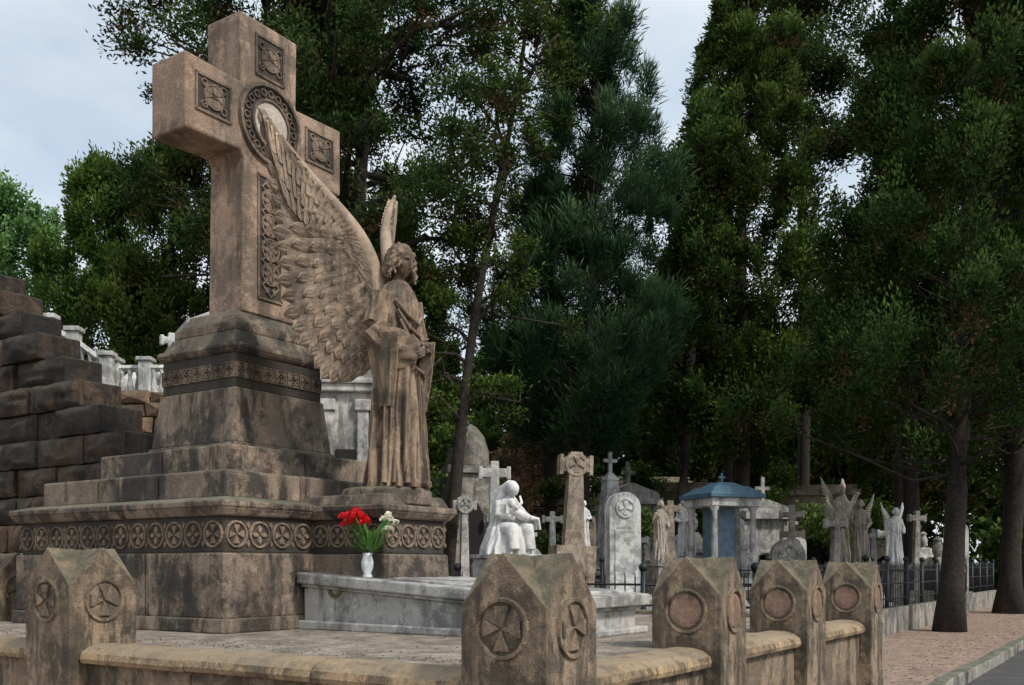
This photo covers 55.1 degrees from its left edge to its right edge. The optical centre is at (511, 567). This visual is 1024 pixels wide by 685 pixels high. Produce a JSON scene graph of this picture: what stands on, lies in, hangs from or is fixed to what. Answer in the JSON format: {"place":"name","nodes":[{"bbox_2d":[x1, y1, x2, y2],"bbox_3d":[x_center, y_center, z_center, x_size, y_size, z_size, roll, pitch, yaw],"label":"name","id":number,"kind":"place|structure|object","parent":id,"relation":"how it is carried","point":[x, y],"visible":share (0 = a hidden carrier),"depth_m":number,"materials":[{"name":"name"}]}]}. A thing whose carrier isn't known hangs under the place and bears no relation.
{"place":"outdoors","nodes":[
{"label":"outdoors","id":0,"kind":"place"},
{"bbox_2d":[0,0,993,563],"label":"sky","id":1,"kind":"structure","parent":0,"point":[58,94],"materials":[{"name":"white"}]},
{"bbox_2d":[489,432,591,513],"bbox_3d":[0.517,-2.399,25.129,3.026,2.243,1.572,0,0,0],"label":"flowering shrub","id":2,"kind":"object","parent":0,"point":[532,475],"visible":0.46,"depth_m":24.97,"materials":[{"name":"plant"}]},
{"bbox_2d":[541,511,562,553],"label":"grave cross","id":3,"kind":"object","parent":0,"point":[551,519],"visible":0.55,"depth_m":21.95,"materials":[{"name":"white stone"}]},
{"bbox_2d":[589,516,595,545],"bbox_3d":[1.900,-0.097,25.000,0.596,2.494,0.500,0,0,-27],"label":"tombstone","id":4,"kind":"object","parent":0,"point":[592,529],"visible":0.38,"depth_m":24.93,"materials":[{"name":"beige stone"}]},
{"bbox_2d":[590,538,604,587],"bbox_3d":[1.500,0.245,20.000,0.816,1.810,0.680,0,0,-13],"label":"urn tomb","id":5,"kind":"object","parent":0,"point":[597,577],"visible":0.03,"depth_m":19.80,"materials":[{"name":"grey stone"}]},
{"bbox_2d":[605,492,640,592],"bbox_3d":[1.580,0.040,14.000,0.644,2.220,0.500,0,0,-11],"label":"headstone","id":6,"kind":"object","parent":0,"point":[622,534],"visible":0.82,"depth_m":13.87,"materials":[{"name":"white stone"}]},
{"bbox_2d":[694,513,702,558],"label":"statue","id":7,"kind":"object","parent":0,"point":[699,545],"visible":0.21,"depth_m":23.21,"materials":[{"name":"grey stone"}]},
{"bbox_2d":[740,508,748,572],"bbox_3d":[4.950,-0.280,21.500,0.492,2.860,0.492,0,0,11],"label":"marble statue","id":8,"kind":"object","parent":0,"point":[744,546],"visible":0.2,"depth_m":21.29,"materials":[{"name":"stone"}]},
{"bbox_2d":[745,537,757,572],"bbox_3d":[5.400,0.221,23.000,0.969,1.858,0.500,0,0,-10],"label":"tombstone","id":9,"kind":"object","parent":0,"point":[747,539],"visible":0.03,"depth_m":22.89,"materials":[{"name":"stone"}]},
{"bbox_2d":[779,505,804,538],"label":"grave cross","id":10,"kind":"object","parent":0,"point":[791,514],"visible":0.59,"depth_m":21.95,"materials":[{"name":"grey stone"}]},
{"bbox_2d":[779,525,804,539],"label":"grave cross","id":11,"kind":"object","parent":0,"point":[792,533],"visible":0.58,"depth_m":19.55,"materials":[{"name":"beige stone"}]},
{"bbox_2d":[822,494,854,569],"bbox_3d":[6.650,-0.168,20.000,0.580,2.636,0.533,0,0,34],"label":"winged statue","id":12,"kind":"object","parent":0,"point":[837,505],"visible":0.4,"depth_m":19.94,"materials":[{"name":"grey stone"}]},
{"bbox_2d":[868,529,882,561],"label":"grave cross","id":13,"kind":"object","parent":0,"point":[872,537],"visible":0.23,"depth_m":25.95,"materials":[{"name":"stone"}]},
{"bbox_2d":[920,532,933,559],"bbox_3d":[13.000,0.008,31.000,0.954,2.283,0.795,0,0,-9],"label":"urn tomb","id":14,"kind":"object","parent":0,"point":[925,552],"visible":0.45,"depth_m":30.86,"materials":[{"name":"stone"}]},
{"bbox_2d":[882,605,1023,684],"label":"gravel path","id":15,"kind":"structure","parent":0,"point":[916,650],"depth_m":14.25,"materials":[{"name":"gravel"}]},
{"bbox_2d":[0,635,25,684],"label":"wall","id":16,"kind":"structure","parent":15,"relation":"on","point":[12,660],"depth_m":6.48,"materials":[{"name":"stone"}]},
{"bbox_2d":[0,165,102,340],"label":"broadleaf tree","id":17,"kind":"object","parent":15,"relation":"on","point":[25,220],"visible":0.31,"depth_m":27.03,"materials":[{"name":"green plant"}]},
{"bbox_2d":[26,547,135,684],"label":"fence post","id":18,"kind":"object","parent":15,"relation":"on","point":[78,602],"visible":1,"depth_m":6.09,"materials":[{"name":"stone"}]},
{"bbox_2d":[22,139,198,361],"bbox_3d":[-9.592,-4.408,23.535,4.149,11.224,3.954,0,0,16],"label":"cypress tree","id":19,"kind":"object","parent":15,"relation":"on","point":[90,177],"visible":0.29,"depth_m":22.56,"materials":[{"name":"green plant"}]},
{"bbox_2d":[53,130,209,374],"bbox_3d":[-7.949,-4.514,22.304,3.456,11.436,4.603,0,0,29],"label":"cypress tree","id":20,"kind":"object","parent":15,"relation":"on","point":[146,269],"visible":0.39,"depth_m":21.45,"materials":[{"name":"green plant"}]},
{"bbox_2d":[121,390,163,433],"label":"rubble retaining wall","id":21,"kind":"structure","parent":15,"relation":"on","point":[146,403],"depth_m":14.45,"materials":[{"name":"stone"}]},
{"bbox_2d":[43,313,117,384],"bbox_3d":[-6.798,-2.935,15.168,1.710,2.170,0.511,0,0,30],"label":"marble balustrade","id":22,"kind":"object","parent":21,"relation":"on","point":[105,359],"visible":0.3,"depth_m":14.90,"materials":[{"name":"stone"}]},
{"bbox_2d":[114,356,162,391],"bbox_3d":[-5.600,-2.578,15.025,1.240,1.256,0.290,0,0,0],"label":"marble balustrade","id":23,"kind":"object","parent":21,"relation":"on","point":[146,369],"visible":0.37,"depth_m":14.96,"materials":[{"name":"stone"}]},
{"bbox_2d":[85,0,405,197],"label":"pine tree","id":24,"kind":"object","parent":15,"relation":"on","point":[139,39],"visible":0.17,"depth_m":19.60,"materials":[{"name":"green plant"}]},
{"bbox_2d":[80,643,460,684],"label":"wall","id":25,"kind":"structure","parent":15,"relation":"on","point":[120,664],"depth_m":5.26,"materials":[{"name":"stone"}]},
{"bbox_2d":[99,0,548,285],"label":"pine tree","id":26,"kind":"object","parent":15,"relation":"on","point":[345,110],"visible":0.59,"depth_m":17.70,"materials":[{"name":"green plant"}]},
{"bbox_2d":[320,369,372,461],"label":"white mausoleum","id":27,"kind":"structure","parent":15,"relation":"on","point":[347,408],"depth_m":12.84,"materials":[{"name":"stone"}]},
{"bbox_2d":[0,614,751,665],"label":"yard floor","id":28,"kind":"structure","parent":15,"relation":"on","point":[340,642],"depth_m":6.39,"materials":[{"name":"stone"}]},
{"bbox_2d":[0,552,22,621],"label":"fence post","id":29,"kind":"object","parent":28,"relation":"on","point":[7,584],"visible":0.28,"depth_m":8.94,"materials":[{"name":"stone"}]},
{"bbox_2d":[0,274,153,553],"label":"stepped stone wall","id":30,"kind":"structure","parent":28,"relation":"on","point":[65,416],"depth_m":11.72,"materials":[{"name":"stone"}]},
{"bbox_2d":[9,11,456,633],"bbox_3d":[-2.219,-2.195,8.854,3.600,5.370,2.740,0,0,33],"label":"cross monument","id":31,"kind":"object","parent":28,"relation":"on","point":[227,499],"visible":0.89,"depth_m":8.33,"materials":[{"name":"stone"}]},
{"bbox_2d":[257,106,434,489],"bbox_3d":[-1.114,-2.139,8.128,1.072,2.997,1.672,0,0,34],"label":"angel statue","id":32,"kind":"object","parent":31,"relation":"on","point":[354,310],"visible":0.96,"depth_m":7.88,"materials":[{"name":"stone"}]},
{"bbox_2d":[297,572,649,637],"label":"marble tomb slab","id":33,"kind":"structure","parent":28,"relation":"on","point":[416,605],"depth_m":7.30,"materials":[{"name":"stone"}]},
{"bbox_2d":[338,507,399,577],"bbox_3d":[-1.090,-0.192,7.462,0.476,0.544,0.463,0,0,-7],"label":"flower vase","id":34,"kind":"object","parent":33,"relation":"on","point":[366,543],"visible":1,"depth_m":7.45,"materials":[{"name":"ceramic"}]},
{"bbox_2d":[367,162,463,487],"bbox_3d":[-2.904,-4.329,24.077,3.531,11.067,3.852,0,0,-35],"label":"cypress tree","id":35,"kind":"object","parent":15,"relation":"on","point":[429,311],"visible":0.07,"depth_m":23.72,"materials":[{"name":"green plant"}]},
{"bbox_2d":[432,473,439,496],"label":"shrub","id":36,"kind":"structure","parent":15,"relation":"on","point":[434,480],"depth_m":24.41,"materials":[{"name":"green plant"}]},
{"bbox_2d":[425,321,477,461],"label":"cypress tree","id":37,"kind":"object","parent":15,"relation":"on","point":[455,385],"visible":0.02,"depth_m":35.73,"materials":[{"name":"green plant"}]},
{"bbox_2d":[436,421,489,573],"bbox_3d":[-1.000,-1.094,21.500,1.140,4.488,1.140,0,0,-17],"label":"domed tomb","id":38,"kind":"object","parent":15,"relation":"on","point":[476,456],"visible":0.36,"depth_m":21.06,"materials":[{"name":"grey stone"}]},
{"bbox_2d":[451,496,476,576],"bbox_3d":[-0.901,-0.100,18.500,0.900,2.500,0.700,0,0,-22],"label":"grave cross","id":39,"kind":"object","parent":15,"relation":"on","point":[463,506],"visible":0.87,"depth_m":18.45,"materials":[{"name":"stone"}]},
{"bbox_2d":[471,461,510,576],"bbox_3d":[-0.260,-0.215,14.600,0.900,2.730,0.700,0,0,-6],"label":"white grave cross","id":40,"kind":"object","parent":15,"relation":"on","point":[494,472],"visible":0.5,"depth_m":14.54,"materials":[{"name":"stone"}]},
{"bbox_2d":[460,326,530,462],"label":"cypress tree","id":41,"kind":"object","parent":15,"relation":"on","point":[484,409],"visible":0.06,"depth_m":38.59,"materials":[{"name":"green plant"}]},
{"bbox_2d":[430,463,563,554],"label":"rubble retaining wall","id":42,"kind":"structure","parent":15,"relation":"on","point":[538,511],"depth_m":29.92,"materials":[{"name":"stone"}]},
{"bbox_2d":[386,0,621,576],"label":"pine tree","id":43,"kind":"object","parent":15,"relation":"on","point":[529,26],"visible":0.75,"depth_m":18.96,"materials":[{"name":"green plant"}]},
{"bbox_2d":[469,480,540,577],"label":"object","id":44,"kind":"object","parent":15,"relation":"on","point":[508,531],"visible":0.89,"depth_m":12.41,"materials":[{"name":"white stone"}]},
{"bbox_2d":[1,608,1022,683],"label":"fallen leaves","id":45,"kind":"object","parent":15,"relation":"on","point":[601,637],"visible":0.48,"depth_m":7.04,"materials":[{"name":"brown plant"}]},
{"bbox_2d":[461,553,595,684],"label":"fence post","id":46,"kind":"object","parent":15,"relation":"on","point":[527,620],"visible":1,"depth_m":4.23,"materials":[{"name":"stone"}]},
{"bbox_2d":[452,166,636,552],"bbox_3d":[0.932,-4.397,24.158,4.547,11.202,3.907,0,0,43],"label":"casuarina tree","id":47,"kind":"object","parent":15,"relation":"on","point":[534,425],"visible":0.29,"depth_m":23.52,"materials":[{"name":"green plant"}]},
{"bbox_2d":[549,451,596,587],"bbox_3d":[0.995,-0.364,16.009,0.900,3.030,0.700,2,0,-11],"label":"celtic cross","id":48,"kind":"object","parent":15,"relation":"on","point":[574,467],"visible":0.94,"depth_m":15.90,"materials":[{"name":"beige stone"}]},
{"bbox_2d":[584,500,591,545],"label":"marble statue","id":49,"kind":"object","parent":15,"relation":"on","point":[587,516],"visible":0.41,"depth_m":18.34,"materials":[{"name":"stone"}]},
{"bbox_2d":[477,0,701,509],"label":"casuarina tree","id":50,"kind":"object","parent":15,"relation":"on","point":[629,360],"visible":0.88,"depth_m":21.60,"materials":[{"name":"green plant"}]},
{"bbox_2d":[595,452,619,576],"bbox_3d":[2.200,-0.725,22.000,1.200,3.750,1.200,0,0,-23],"label":"obelisk tomb","id":51,"kind":"object","parent":15,"relation":"on","point":[610,484],"visible":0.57,"depth_m":21.89,"materials":[{"name":"white stone"}]},
{"bbox_2d":[571,301,644,476],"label":"cypress tree","id":52,"kind":"object","parent":15,"relation":"on","point":[617,468],"visible":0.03,"depth_m":40.35,"materials":[{"name":"green plant"}]},
{"bbox_2d":[590,462,663,562],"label":"mausoleum","id":53,"kind":"structure","parent":15,"relation":"on","point":[648,497],"depth_m":27.09,"materials":[{"name":"white stone"}]},
{"bbox_2d":[564,476,691,509],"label":"facade","id":54,"kind":"structure","parent":15,"relation":"on","point":[673,479],"depth_m":32.91,"materials":[{"name":"beige stone"}]},
{"bbox_2d":[641,536,648,559],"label":"grave cross","id":55,"kind":"object","parent":15,"relation":"on","point":[645,540],"visible":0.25,"depth_m":22.50,"materials":[{"name":"white stone"}]},
{"bbox_2d":[596,647,711,684],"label":"wall","id":56,"kind":"structure","parent":15,"relation":"on","point":[678,666],"depth_m":5.21,"materials":[{"name":"stone"}]},
{"bbox_2d":[644,500,669,594],"bbox_3d":[2.500,0.011,16.500,0.410,2.279,0.410,0,0,-29],"label":"praying statue","id":57,"kind":"object","parent":15,"relation":"on","point":[661,522],"visible":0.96,"depth_m":16.42,"materials":[{"name":"grey stone"}]},
{"bbox_2d":[454,562,883,642],"bbox_3d":[1.346,0.547,14.676,6.872,1.205,5.575,0,0,33],"label":"iron fence","id":58,"kind":"object","parent":15,"relation":"on","point":[643,568],"visible":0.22,"depth_m":11.41,"materials":[{"name":"black metal"}]},
{"bbox_2d":[658,500,681,556],"bbox_3d":[2.893,-0.035,17.899,0.900,2.369,0.700,0,0,-4],"label":"grave cross","id":59,"kind":"object","parent":15,"relation":"on","point":[670,508],"visible":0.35,"depth_m":17.85,"materials":[{"name":"beige stone"}]},
{"bbox_2d":[650,482,709,537],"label":"mausoleum","id":60,"kind":"structure","parent":15,"relation":"on","point":[674,485],"depth_m":29.36,"materials":[{"name":"beige stone"}]},
{"bbox_2d":[674,501,694,557],"bbox_3d":[3.350,-0.105,19.000,0.492,2.510,0.492,0,0,23],"label":"mourning statue","id":61,"kind":"object","parent":15,"relation":"on","point":[682,518],"visible":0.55,"depth_m":18.92,"materials":[{"name":"white stone"}]},
{"bbox_2d":[630,355,751,482],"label":"cypress tree","id":62,"kind":"object","parent":15,"relation":"on","point":[647,452],"visible":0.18,"depth_m":37.11,"materials":[{"name":"green plant"}]},
{"bbox_2d":[635,609,749,616],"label":"yard back wall","id":63,"kind":"structure","parent":15,"relation":"on","point":[639,611],"depth_m":10.27,"materials":[{"name":"stone"}]},
{"bbox_2d":[646,595,749,611],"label":"grave slab","id":64,"kind":"structure","parent":15,"relation":"on","point":[650,608],"depth_m":12.41,"materials":[{"name":"stone"}]},
{"bbox_2d":[652,557,745,684],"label":"fence post","id":65,"kind":"object","parent":15,"relation":"on","point":[698,604],"visible":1,"depth_m":5.84,"materials":[{"name":"stone"}]},
{"bbox_2d":[636,82,777,535],"bbox_3d":[4.752,-5.842,26.073,4.109,14.109,4.212,0,0,0],"label":"cypress tree","id":66,"kind":"object","parent":15,"relation":"on","point":[679,403],"visible":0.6,"depth_m":25.33,"materials":[{"name":"green plant"}]},
{"bbox_2d":[679,473,765,589],"bbox_3d":[3.850,-0.290,18.000,1.240,2.880,1.240,0,0,-20],"label":"columned tomb","id":67,"kind":"object","parent":15,"relation":"on","point":[720,502],"visible":0.56,"depth_m":17.76,"materials":[{"name":"blue stone"}]},
{"bbox_2d":[735,509,747,577],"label":"grave cross","id":68,"kind":"object","parent":15,"relation":"on","point":[739,514],"visible":0.27,"depth_m":20.44,"materials":[{"name":"grey stone"}]},
{"bbox_2d":[698,301,788,487],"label":"cypress tree","id":69,"kind":"object","parent":15,"relation":"on","point":[753,479],"visible":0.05,"depth_m":40.89,"materials":[{"name":"green plant"}]},
{"bbox_2d":[745,590,749,604],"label":"grave slab","id":70,"kind":"structure","parent":15,"relation":"on","point":[746,591],"depth_m":17.36,"materials":[{"name":"grey stone"}]},
{"bbox_2d":[770,539,805,560],"bbox_3d":[5.000,0.319,17.800,0.837,1.662,0.500,0,0,4],"label":"tombstone","id":71,"kind":"object","parent":70,"relation":"on","point":[788,550],"visible":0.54,"depth_m":17.67,"materials":[{"name":"grey stone"}]},
{"bbox_2d":[634,0,868,486],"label":"cypress tree","id":72,"kind":"object","parent":15,"relation":"on","point":[744,55],"visible":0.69,"depth_m":25.82,"materials":[{"name":"green plant"}]},
{"bbox_2d":[596,555,939,635],"bbox_3d":[5.084,0.472,20.596,6.572,1.355,7.575,0,0,33],"label":"iron fence","id":73,"kind":"object","parent":15,"relation":"on","point":[906,615],"visible":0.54,"depth_m":18.23,"materials":[{"name":"black metal"}]},
{"bbox_2d":[743,477,795,559],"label":"mausoleum","id":74,"kind":"structure","parent":15,"relation":"on","point":[770,524],"depth_m":25.48,"materials":[{"name":"stone"}]},
{"bbox_2d":[746,630,800,684],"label":"wall","id":75,"kind":"structure","parent":15,"relation":"on","point":[770,657],"depth_m":6.75,"materials":[{"name":"stone"}]},
{"bbox_2d":[750,560,825,684],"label":"fence post","id":76,"kind":"object","parent":15,"relation":"on","point":[788,596],"visible":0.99,"depth_m":7.27,"materials":[{"name":"stone"}]},
{"bbox_2d":[779,521,806,559],"bbox_3d":[7.000,-0.059,24.500,0.903,2.418,0.500,0,0,-4],"label":"tombstone","id":77,"kind":"object","parent":15,"relation":"on","point":[801,541],"visible":0.13,"depth_m":24.40,"materials":[{"name":"white stone"}]},
{"bbox_2d":[744,0,876,484],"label":"pine tree","id":78,"kind":"object","parent":15,"relation":"on","point":[820,69],"visible":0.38,"depth_m":30.25,"materials":[{"name":"green plant"}]},
{"bbox_2d":[770,484,860,572],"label":"masonry mausoleum","id":79,"kind":"structure","parent":15,"relation":"on","point":[803,493],"depth_m":27.99,"materials":[{"name":"beige stone"}]},
{"bbox_2d":[775,284,894,504],"bbox_3d":[11.947,-4.841,37.272,5.264,12.093,5.320,0,0,-42],"label":"cypress tree","id":80,"kind":"object","parent":15,"relation":"on","point":[827,474],"visible":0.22,"depth_m":35.84,"materials":[{"name":"green plant"}]},
{"bbox_2d":[823,513,847,561],"bbox_3d":[6.102,0.065,18.501,0.900,2.170,0.700,0,0,-23],"label":"grave cross","id":81,"kind":"object","parent":15,"relation":"on","point":[835,523],"visible":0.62,"depth_m":18.45,"materials":[{"name":"grey stone"}]},
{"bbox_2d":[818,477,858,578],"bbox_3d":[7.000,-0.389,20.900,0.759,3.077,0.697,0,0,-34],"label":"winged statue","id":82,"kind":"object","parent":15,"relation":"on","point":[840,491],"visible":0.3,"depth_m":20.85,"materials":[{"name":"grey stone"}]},
{"bbox_2d":[826,619,864,684],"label":"wall","id":83,"kind":"structure","parent":15,"relation":"on","point":[842,651],"depth_m":8.28,"materials":[{"name":"stone"}]},
{"bbox_2d":[823,562,882,684],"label":"fence post","id":84,"kind":"object","parent":15,"relation":"on","point":[854,591],"visible":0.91,"depth_m":8.79,"materials":[{"name":"stone"}]},
{"bbox_2d":[844,494,873,562],"bbox_3d":[7.250,-0.196,20.400,0.603,2.691,0.554,0,0,11],"label":"winged statue","id":85,"kind":"object","parent":15,"relation":"on","point":[860,522],"visible":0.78,"depth_m":20.32,"materials":[{"name":"grey stone"}]},
{"bbox_2d":[703,0,1023,632],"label":"pine tree","id":86,"kind":"object","parent":15,"relation":"on","point":[980,134],"visible":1,"depth_m":16.97,"materials":[{"name":"green plant"}]},
{"bbox_2d":[796,270,948,517],"bbox_3d":[14.137,-5.985,40.169,7.178,14.378,6.873,0,0,0],"label":"cypress tree","id":87,"kind":"object","parent":15,"relation":"on","point":[885,490],"visible":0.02,"depth_m":39.12,"materials":[{"name":"green plant"}]},
{"bbox_2d":[758,556,995,610],"bbox_3d":[9.468,0.448,28.487,7.172,1.405,9.575,0,0,33],"label":"iron fence","id":88,"kind":"object","parent":15,"relation":"on","point":[981,581],"visible":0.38,"depth_m":27.95,"materials":[{"name":"black metal"}]},
{"bbox_2d":[882,587,891,606],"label":"grave slab","id":89,"kind":"structure","parent":15,"relation":"on","point":[884,598],"depth_m":19.49,"materials":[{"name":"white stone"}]},
{"bbox_2d":[868,525,921,577],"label":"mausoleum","id":90,"kind":"structure","parent":15,"relation":"on","point":[880,554],"depth_m":37.80,"materials":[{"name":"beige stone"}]},
{"bbox_2d":[876,530,913,602],"bbox_3d":[8.275,0.113,21.503,0.900,2.074,0.700,-1,0,6],"label":"grave cross","id":91,"kind":"object","parent":15,"relation":"on","point":[879,533],"visible":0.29,"depth_m":21.46,"materials":[{"name":"white stone"}]},
{"bbox_2d":[880,502,910,604],"bbox_3d":[7.750,-0.085,19.800,0.513,2.470,0.472,0,0,-11],"label":"winged statue","id":92,"kind":"object","parent":15,"relation":"on","point":[894,525],"visible":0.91,"depth_m":19.72,"materials":[{"name":"white stone"}]},
{"bbox_2d":[808,35,1005,563],"bbox_3d":[10.338,-6.540,25.487,4.785,15.487,5.224,0,0,0],"label":"cypress tree","id":93,"kind":"object","parent":15,"relation":"on","point":[906,492],"visible":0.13,"depth_m":25.43,"materials":[{"name":"green plant"}]},
{"bbox_2d":[907,511,933,601],"bbox_3d":[9.318,-0.077,22.605,0.900,2.455,0.700,1,0,-15],"label":"grave cross","id":94,"kind":"object","parent":15,"relation":"on","point":[916,518],"visible":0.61,"depth_m":22.55,"materials":[{"name":"grey stone"}]},
{"bbox_2d":[885,253,998,522],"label":"cypress tree","id":95,"kind":"object","parent":15,"relation":"on","point":[974,486],"visible":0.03,"depth_m":41.32,"materials":[{"name":"green plant"}]},
{"bbox_2d":[924,536,968,615],"bbox_3d":[10.200,0.202,23.500,1.075,1.895,0.896,0,0,-16],"label":"urn tomb","id":96,"kind":"object","parent":15,"relation":"on","point":[937,546],"visible":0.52,"depth_m":23.40,"materials":[{"name":"grey stone"}]},
{"bbox_2d":[943,525,975,609],"bbox_3d":[12.000,-0.254,26.500,0.843,2.808,0.500,0,0,-12],"label":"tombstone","id":97,"kind":"object","parent":15,"relation":"on","point":[973,603],"visible":0.07,"depth_m":26.42,"materials":[{"name":"white stone"}]},
{"bbox_2d":[918,28,1023,613],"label":"cypress tree","id":98,"kind":"object","parent":15,"relation":"on","point":[1009,597],"visible":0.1,"depth_m":24.33,"materials":[{"name":"green plant"}]},
{"bbox_2d":[926,636,1023,684],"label":"stone kerb","id":99,"kind":"structure","parent":15,"relation":"on","point":[971,671],"depth_m":11.70,"materials":[{"name":"stone"}]},
{"bbox_2d":[978,239,1023,588],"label":"cypress tree","id":100,"kind":"object","parent":15,"relation":"on","point":[999,479],"depth_m":33.07,"materials":[{"name":"green plant"}]},
{"bbox_2d":[964,649,1023,684],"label":"road","id":101,"kind":"structure","parent":0,"point":[1009,671],"depth_m":11.62,"materials":[{"name":"asphalt"}]},
{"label":"terrace","id":102,"kind":"structure","parent":0,"visible":0},
{"bbox_2d":[84,348,162,373],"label":"terrace shrubs","id":103,"kind":"object","parent":102,"relation":"on","point":[131,358],"depth_m":20.08,"materials":[{"name":"green plant"}]},
{"bbox_2d":[124,372,160,389],"bbox_3d":[-6.047,-2.945,16.430,1.200,0.750,1.300,0,0,-23],"label":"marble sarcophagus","id":104,"kind":"object","parent":102,"relation":"on","point":[158,377],"visible":0.02,"depth_m":15.87,"materials":[{"name":"stone"}]},
{"bbox_2d":[157,332,174,390],"bbox_3d":[-5.450,-3.100,15.700,0.900,1.300,0.700,0,0,-29],"label":"white grave cross","id":105,"kind":"object","parent":102,"relation":"on","point":[168,340],"visible":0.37,"depth_m":15.63,"materials":[{"name":"stone"}]},
{"bbox_2d":[177,312,208,330],"bbox_3d":[-4.999,-3.699,17.198,1.600,1.598,1.205,0,0,-29],"label":"pedimented tomb","id":106,"kind":"object","parent":102,"relation":"on","point":[187,320],"visible":0.02,"depth_m":16.42,"materials":[{"name":"white stone"}]},
{"bbox_2d":[427,406,894,560],"bbox_3d":[3.494,-1.998,26.351,17.578,4.415,8.131,0,0,-27],"label":"ivy shrub","id":107,"kind":"object","parent":102,"relation":"on","point":[781,476],"visible":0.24,"depth_m":25.55,"materials":[{"name":"green plant"}]},
{"label":"ground","id":108,"kind":"structure","parent":0,"visible":0},
{"bbox_2d":[491,436,1023,589],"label":"distant trees","id":109,"kind":"object","parent":108,"relation":"on","point":[985,530],"visible":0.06,"depth_m":45.54,"materials":[{"name":"green plant"}]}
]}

